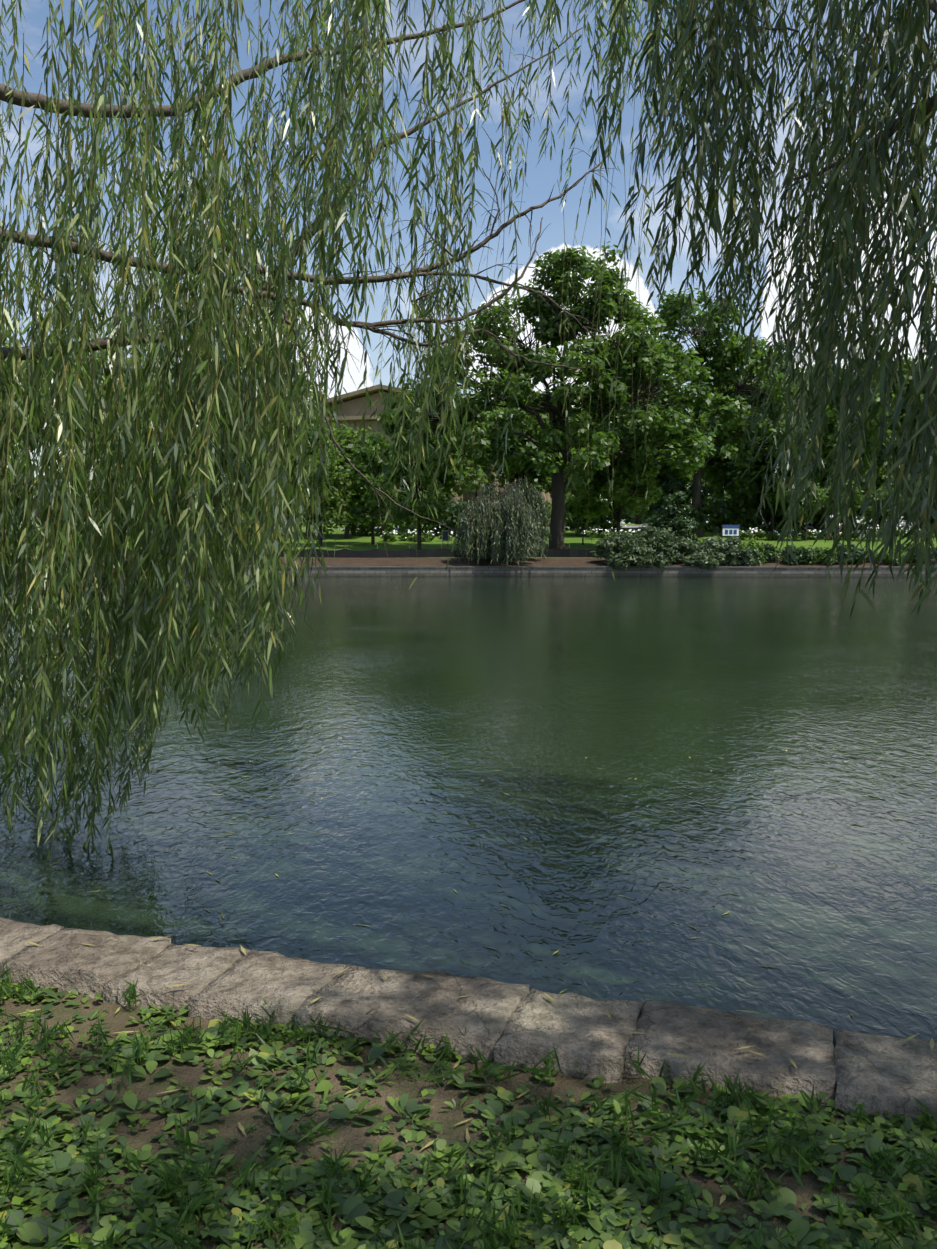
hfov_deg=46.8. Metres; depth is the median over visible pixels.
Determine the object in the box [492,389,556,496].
tree
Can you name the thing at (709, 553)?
grey shrub leaves
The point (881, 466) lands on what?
tree
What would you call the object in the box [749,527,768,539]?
hydrangea
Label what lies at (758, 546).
shrub leaves
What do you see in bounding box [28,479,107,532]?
shrub leaves
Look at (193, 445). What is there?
temple tree
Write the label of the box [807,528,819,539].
hydrangea
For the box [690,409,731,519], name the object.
tree
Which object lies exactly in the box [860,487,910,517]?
tree
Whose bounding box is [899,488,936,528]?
shrub leaves
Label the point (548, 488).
tree
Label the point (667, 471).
tree
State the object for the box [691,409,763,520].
tree
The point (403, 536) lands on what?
hydrangea
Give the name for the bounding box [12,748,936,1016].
floating leaves
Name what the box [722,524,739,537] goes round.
info sign
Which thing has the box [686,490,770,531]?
shrub leaves
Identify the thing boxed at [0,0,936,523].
sky
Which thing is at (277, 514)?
shrub leaves
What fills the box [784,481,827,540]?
tree
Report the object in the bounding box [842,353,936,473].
tree
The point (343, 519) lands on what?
slim tree
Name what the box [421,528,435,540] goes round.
hydrangea
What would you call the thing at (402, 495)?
shrub leaves
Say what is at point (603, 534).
hydrangea
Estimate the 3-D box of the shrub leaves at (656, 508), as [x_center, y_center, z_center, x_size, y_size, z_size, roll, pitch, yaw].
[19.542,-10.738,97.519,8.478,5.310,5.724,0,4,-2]
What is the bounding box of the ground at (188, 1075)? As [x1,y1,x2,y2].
[0,523,936,1248]
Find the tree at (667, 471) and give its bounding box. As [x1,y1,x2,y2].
[609,404,707,514]
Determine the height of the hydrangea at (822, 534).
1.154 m
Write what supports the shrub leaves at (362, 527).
on the ground at (188, 1075)
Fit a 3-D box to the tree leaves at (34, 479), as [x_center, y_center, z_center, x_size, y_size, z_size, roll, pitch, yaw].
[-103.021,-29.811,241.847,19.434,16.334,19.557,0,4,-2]
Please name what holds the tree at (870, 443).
on the ground at (188, 1075)
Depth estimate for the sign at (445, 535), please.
83.49 m
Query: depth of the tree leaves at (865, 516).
245.55 m
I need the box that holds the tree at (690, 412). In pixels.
[685,366,746,522]
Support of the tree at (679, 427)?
on the ground at (188, 1075)
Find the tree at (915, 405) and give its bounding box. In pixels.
[895,348,935,446]
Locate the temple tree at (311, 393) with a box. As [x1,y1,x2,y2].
[208,385,322,484]
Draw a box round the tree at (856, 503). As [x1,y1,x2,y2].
[821,479,863,538]
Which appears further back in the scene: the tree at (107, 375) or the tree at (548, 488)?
the tree at (548, 488)
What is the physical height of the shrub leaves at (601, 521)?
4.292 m
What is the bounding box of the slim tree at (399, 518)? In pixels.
[382,390,452,549]
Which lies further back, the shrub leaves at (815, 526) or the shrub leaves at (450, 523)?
the shrub leaves at (815, 526)
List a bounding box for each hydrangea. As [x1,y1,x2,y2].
[380,530,397,541]
[393,529,411,540]
[405,529,423,541]
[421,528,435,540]
[437,527,452,539]
[584,527,599,536]
[600,529,613,538]
[737,530,755,539]
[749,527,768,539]
[766,529,781,539]
[792,528,814,539]
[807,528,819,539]
[816,529,833,539]
[829,531,844,539]
[844,530,859,539]
[896,525,910,537]
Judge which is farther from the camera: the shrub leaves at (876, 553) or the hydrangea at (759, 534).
the hydrangea at (759, 534)
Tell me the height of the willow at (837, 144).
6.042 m
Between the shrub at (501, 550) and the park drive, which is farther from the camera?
the park drive
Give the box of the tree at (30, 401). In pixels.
[0,330,75,522]
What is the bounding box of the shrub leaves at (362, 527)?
[302,492,397,536]
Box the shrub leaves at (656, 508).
[638,475,729,530]
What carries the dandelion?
on the ground at (188, 1075)
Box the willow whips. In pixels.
[332,0,668,587]
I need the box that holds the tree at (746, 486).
[726,428,812,532]
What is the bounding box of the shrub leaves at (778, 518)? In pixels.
[751,492,830,532]
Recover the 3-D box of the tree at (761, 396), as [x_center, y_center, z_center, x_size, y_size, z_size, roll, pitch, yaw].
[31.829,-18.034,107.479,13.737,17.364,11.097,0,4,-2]
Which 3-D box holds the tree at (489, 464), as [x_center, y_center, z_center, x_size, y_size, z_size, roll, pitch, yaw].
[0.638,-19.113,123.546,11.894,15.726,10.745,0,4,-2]
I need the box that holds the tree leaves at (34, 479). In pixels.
[8,459,43,523]
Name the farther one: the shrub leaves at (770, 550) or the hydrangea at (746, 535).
the hydrangea at (746, 535)
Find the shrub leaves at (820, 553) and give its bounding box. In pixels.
[801,546,843,564]
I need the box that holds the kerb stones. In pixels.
[0,917,936,1122]
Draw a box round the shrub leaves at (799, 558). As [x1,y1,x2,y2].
[779,544,815,564]
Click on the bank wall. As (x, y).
(537, 571)
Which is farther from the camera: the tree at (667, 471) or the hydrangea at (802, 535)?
the tree at (667, 471)
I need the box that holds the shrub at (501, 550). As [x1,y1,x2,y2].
[454,476,551,566]
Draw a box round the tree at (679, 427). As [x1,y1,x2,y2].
[377,241,715,550]
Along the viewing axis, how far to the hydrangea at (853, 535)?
91.38 m
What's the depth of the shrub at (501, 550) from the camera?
70.37 m
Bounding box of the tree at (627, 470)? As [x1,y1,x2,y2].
[572,430,663,546]
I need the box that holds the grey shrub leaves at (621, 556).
[590,526,696,569]
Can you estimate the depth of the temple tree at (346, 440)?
93.36 m
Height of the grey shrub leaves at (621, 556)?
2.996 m
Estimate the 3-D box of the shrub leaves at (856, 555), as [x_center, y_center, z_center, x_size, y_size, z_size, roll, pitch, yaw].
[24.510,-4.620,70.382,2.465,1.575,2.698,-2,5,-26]
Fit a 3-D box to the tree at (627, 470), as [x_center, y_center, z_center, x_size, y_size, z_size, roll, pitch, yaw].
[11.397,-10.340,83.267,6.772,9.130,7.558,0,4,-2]
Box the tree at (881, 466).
[821,437,920,529]
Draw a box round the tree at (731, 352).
[594,285,810,536]
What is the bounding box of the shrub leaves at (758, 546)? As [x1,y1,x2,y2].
[735,539,767,563]
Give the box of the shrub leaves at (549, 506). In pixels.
[502,493,551,524]
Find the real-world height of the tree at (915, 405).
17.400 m
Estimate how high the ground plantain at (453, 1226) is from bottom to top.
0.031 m
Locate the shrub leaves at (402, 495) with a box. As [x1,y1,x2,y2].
[361,483,451,534]
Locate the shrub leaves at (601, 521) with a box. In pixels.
[564,497,630,535]
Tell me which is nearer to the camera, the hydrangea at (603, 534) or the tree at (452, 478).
the hydrangea at (603, 534)
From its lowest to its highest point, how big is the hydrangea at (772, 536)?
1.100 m
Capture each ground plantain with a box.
[0,983,936,1248]
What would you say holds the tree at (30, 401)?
on the ground at (188, 1075)
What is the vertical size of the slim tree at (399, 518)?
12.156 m
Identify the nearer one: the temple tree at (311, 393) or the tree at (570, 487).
the temple tree at (311, 393)
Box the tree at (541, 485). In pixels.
[474,398,568,494]
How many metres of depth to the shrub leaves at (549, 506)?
106.67 m
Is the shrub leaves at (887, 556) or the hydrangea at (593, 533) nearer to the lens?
the shrub leaves at (887, 556)
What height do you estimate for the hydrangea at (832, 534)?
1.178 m
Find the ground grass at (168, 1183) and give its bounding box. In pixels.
[0,959,936,1248]
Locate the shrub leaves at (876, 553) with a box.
[846,546,878,561]
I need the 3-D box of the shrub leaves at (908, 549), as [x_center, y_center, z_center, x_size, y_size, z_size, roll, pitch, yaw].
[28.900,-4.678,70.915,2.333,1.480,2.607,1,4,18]
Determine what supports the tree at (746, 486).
on the ground at (188, 1075)
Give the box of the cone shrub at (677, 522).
[648,491,702,554]
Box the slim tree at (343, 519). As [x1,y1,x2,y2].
[288,447,355,545]
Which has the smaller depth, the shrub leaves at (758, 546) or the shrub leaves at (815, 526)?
the shrub leaves at (758, 546)
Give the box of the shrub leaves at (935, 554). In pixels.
[929,548,936,560]
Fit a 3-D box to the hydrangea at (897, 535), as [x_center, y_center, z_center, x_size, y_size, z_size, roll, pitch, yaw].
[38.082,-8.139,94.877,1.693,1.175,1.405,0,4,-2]
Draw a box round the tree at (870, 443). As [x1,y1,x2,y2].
[771,360,898,529]
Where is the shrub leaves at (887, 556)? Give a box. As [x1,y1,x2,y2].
[874,548,910,564]
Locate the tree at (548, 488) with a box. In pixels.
[526,406,566,497]
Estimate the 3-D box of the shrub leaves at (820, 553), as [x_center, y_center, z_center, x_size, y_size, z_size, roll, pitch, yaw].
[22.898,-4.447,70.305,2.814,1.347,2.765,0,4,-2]
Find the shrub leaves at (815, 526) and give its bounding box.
[803,507,885,529]
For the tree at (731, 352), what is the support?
on the ground at (188, 1075)
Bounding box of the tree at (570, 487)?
[564,408,614,501]
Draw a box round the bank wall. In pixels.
[13,566,936,576]
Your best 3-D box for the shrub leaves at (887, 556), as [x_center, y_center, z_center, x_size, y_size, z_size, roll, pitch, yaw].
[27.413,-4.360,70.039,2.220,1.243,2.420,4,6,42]
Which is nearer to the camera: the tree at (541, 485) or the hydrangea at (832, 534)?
the hydrangea at (832, 534)
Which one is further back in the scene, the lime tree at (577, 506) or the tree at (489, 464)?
the tree at (489, 464)
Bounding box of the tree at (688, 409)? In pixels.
[571,376,694,523]
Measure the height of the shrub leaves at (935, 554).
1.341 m
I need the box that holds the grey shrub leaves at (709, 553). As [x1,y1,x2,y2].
[682,535,762,568]
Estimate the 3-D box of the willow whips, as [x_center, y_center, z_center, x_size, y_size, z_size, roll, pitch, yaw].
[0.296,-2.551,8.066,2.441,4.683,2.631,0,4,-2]
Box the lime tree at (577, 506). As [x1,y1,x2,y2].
[564,492,611,544]
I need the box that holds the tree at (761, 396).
[726,357,829,515]
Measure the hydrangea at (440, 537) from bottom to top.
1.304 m
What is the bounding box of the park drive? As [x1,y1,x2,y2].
[11,524,912,529]
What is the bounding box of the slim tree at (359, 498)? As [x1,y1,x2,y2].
[339,430,412,544]
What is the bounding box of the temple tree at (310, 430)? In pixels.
[264,405,351,535]
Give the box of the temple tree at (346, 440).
[300,426,386,538]
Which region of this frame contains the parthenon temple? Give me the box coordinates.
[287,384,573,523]
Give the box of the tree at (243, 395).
[186,332,294,534]
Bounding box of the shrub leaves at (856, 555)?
[824,542,868,562]
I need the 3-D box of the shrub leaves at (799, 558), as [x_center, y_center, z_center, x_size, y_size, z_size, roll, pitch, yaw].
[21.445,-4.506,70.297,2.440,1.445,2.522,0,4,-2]
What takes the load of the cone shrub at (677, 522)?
on the ground at (188, 1075)
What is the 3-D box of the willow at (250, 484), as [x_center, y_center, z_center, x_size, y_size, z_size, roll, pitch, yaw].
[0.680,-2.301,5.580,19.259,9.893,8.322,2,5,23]
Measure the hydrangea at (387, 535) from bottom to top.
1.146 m
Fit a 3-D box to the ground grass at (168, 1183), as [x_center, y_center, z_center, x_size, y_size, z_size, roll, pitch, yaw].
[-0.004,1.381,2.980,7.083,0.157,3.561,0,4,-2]
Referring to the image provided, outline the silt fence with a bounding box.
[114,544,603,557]
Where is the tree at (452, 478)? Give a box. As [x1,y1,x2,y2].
[394,424,487,504]
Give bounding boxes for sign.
[442,530,448,547]
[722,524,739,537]
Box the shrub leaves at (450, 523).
[422,498,473,535]
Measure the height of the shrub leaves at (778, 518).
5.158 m
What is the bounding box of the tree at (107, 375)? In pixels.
[43,349,167,539]
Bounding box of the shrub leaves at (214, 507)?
[189,495,234,529]
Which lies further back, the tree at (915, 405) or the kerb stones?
the tree at (915, 405)
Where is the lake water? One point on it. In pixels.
(774, 703)
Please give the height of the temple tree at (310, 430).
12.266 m
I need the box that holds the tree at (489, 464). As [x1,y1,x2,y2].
[461,387,502,500]
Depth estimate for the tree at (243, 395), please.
96.85 m
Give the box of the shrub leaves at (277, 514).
[223,489,296,531]
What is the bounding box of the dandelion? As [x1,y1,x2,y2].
[3,982,891,1248]
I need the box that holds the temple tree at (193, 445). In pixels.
[149,378,226,478]
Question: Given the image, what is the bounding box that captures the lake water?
[0,577,936,1043]
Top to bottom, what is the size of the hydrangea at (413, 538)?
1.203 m
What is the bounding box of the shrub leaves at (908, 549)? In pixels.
[901,542,918,562]
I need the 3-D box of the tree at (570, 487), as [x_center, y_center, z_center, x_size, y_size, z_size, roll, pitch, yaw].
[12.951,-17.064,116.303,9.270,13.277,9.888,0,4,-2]
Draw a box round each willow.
[0,0,936,861]
[588,0,936,616]
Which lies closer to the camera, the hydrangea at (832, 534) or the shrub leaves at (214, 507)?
the hydrangea at (832, 534)
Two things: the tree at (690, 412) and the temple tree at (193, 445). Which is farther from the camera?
the tree at (690, 412)
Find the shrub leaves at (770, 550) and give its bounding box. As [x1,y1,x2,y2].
[760,542,781,561]
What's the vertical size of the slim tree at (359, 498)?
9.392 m
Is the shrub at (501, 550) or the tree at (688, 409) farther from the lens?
the tree at (688, 409)
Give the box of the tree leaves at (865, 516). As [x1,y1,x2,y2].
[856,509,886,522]
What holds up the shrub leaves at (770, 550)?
on the ground at (188, 1075)

